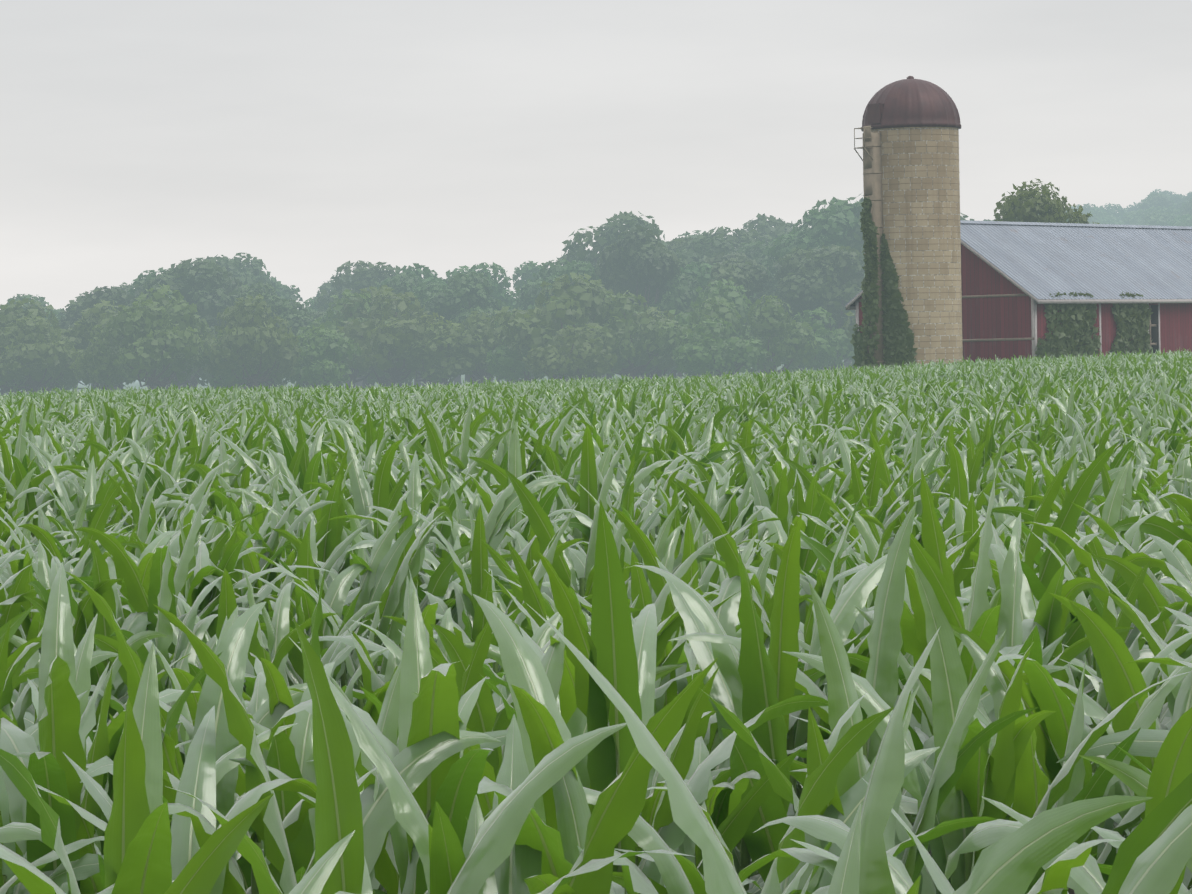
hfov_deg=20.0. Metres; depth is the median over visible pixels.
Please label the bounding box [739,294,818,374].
edge tree
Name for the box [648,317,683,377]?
edge tree
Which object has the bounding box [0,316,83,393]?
edge tree
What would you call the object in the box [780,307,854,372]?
edge tree
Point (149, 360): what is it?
edge tree
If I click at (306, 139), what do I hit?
sky
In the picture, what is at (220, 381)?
edge tree
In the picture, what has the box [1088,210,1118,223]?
hill tree
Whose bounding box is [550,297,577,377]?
edge tree
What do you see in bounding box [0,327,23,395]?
edge tree
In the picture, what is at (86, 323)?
edge tree
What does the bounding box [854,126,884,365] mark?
silo chute
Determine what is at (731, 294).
edge tree
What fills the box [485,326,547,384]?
edge tree
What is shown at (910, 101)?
silo dome
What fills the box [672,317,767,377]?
edge tree
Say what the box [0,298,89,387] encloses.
edge tree
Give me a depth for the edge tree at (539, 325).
427.60 m
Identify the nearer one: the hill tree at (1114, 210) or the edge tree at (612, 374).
the edge tree at (612, 374)
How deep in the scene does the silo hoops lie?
152.59 m
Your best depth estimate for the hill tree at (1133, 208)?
1197.14 m
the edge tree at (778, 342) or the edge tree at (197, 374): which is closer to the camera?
the edge tree at (778, 342)
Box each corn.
[0,346,1191,412]
[0,398,1191,893]
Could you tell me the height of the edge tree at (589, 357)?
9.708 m
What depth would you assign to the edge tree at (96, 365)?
418.98 m
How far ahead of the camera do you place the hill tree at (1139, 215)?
1062.81 m
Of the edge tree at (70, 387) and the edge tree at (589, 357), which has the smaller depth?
the edge tree at (589, 357)
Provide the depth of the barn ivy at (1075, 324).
158.33 m
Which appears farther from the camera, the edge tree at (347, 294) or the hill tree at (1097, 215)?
the hill tree at (1097, 215)
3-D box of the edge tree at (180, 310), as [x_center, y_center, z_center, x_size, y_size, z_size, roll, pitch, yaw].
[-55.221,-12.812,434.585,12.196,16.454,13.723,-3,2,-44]
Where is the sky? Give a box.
[0,0,1191,310]
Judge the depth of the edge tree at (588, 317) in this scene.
446.59 m
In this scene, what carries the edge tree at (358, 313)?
on the ground
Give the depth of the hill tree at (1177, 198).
1188.47 m
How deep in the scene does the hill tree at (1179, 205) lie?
1093.40 m
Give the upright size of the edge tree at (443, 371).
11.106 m
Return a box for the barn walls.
[855,244,1191,362]
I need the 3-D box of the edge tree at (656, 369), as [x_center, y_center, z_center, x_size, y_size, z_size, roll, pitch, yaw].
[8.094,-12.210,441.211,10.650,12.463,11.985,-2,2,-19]
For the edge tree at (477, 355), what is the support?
on the ground
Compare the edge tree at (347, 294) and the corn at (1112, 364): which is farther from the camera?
the edge tree at (347, 294)
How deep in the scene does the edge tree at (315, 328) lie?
428.20 m
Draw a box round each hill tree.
[1066,204,1079,215]
[1077,203,1094,214]
[1088,206,1107,215]
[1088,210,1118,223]
[1099,203,1127,223]
[1121,209,1151,224]
[1124,202,1141,218]
[1136,193,1172,213]
[1136,206,1180,224]
[1142,193,1176,217]
[1149,189,1175,198]
[1169,194,1186,203]
[1173,195,1191,213]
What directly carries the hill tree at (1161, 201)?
on the ground
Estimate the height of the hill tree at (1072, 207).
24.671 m
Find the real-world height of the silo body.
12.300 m
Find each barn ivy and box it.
[850,323,866,368]
[1035,291,1100,358]
[1109,291,1153,355]
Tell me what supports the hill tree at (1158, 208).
on the ground
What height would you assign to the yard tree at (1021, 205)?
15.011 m
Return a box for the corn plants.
[0,367,1191,485]
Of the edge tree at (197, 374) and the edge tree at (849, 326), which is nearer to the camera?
the edge tree at (849, 326)
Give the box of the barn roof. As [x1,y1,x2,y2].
[845,220,1191,309]
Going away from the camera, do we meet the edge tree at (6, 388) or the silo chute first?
the silo chute
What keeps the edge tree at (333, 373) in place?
on the ground
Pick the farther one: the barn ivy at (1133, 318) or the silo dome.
the barn ivy at (1133, 318)
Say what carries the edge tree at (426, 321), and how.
on the ground
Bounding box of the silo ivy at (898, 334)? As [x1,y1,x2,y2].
[860,197,917,368]
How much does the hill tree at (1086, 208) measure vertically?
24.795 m
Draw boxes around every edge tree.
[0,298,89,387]
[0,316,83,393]
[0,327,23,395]
[0,329,48,395]
[29,335,74,392]
[64,299,128,389]
[69,324,136,391]
[101,299,209,389]
[118,284,209,387]
[157,315,217,389]
[198,330,258,388]
[202,294,303,389]
[284,329,362,388]
[290,332,340,387]
[293,289,390,387]
[297,324,342,365]
[332,285,420,386]
[336,288,440,386]
[399,312,451,384]
[403,319,483,385]
[455,310,503,383]
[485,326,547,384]
[487,272,623,383]
[522,325,616,381]
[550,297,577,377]
[551,293,632,375]
[597,290,677,378]
[604,307,675,379]
[632,306,676,379]
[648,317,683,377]
[658,296,746,375]
[662,279,756,373]
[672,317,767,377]
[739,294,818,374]
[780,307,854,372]
[842,288,861,337]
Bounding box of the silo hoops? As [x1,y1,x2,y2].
[882,134,961,353]
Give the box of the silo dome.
[861,76,960,131]
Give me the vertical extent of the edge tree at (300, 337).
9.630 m
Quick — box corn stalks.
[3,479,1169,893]
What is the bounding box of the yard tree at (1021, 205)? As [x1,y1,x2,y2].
[993,178,1098,223]
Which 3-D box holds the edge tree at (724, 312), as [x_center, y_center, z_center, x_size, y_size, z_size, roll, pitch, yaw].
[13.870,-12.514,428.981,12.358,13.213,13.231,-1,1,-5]
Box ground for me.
[0,360,1114,893]
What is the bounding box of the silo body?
[871,127,962,365]
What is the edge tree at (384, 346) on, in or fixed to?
on the ground
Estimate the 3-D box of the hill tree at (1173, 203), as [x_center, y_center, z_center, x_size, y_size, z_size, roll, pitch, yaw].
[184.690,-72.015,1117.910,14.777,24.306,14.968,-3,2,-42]
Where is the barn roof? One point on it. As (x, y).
(1038, 262)
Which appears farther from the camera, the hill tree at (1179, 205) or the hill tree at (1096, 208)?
the hill tree at (1096, 208)
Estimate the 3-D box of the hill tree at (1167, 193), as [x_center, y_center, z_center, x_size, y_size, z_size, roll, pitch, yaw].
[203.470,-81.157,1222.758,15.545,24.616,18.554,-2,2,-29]

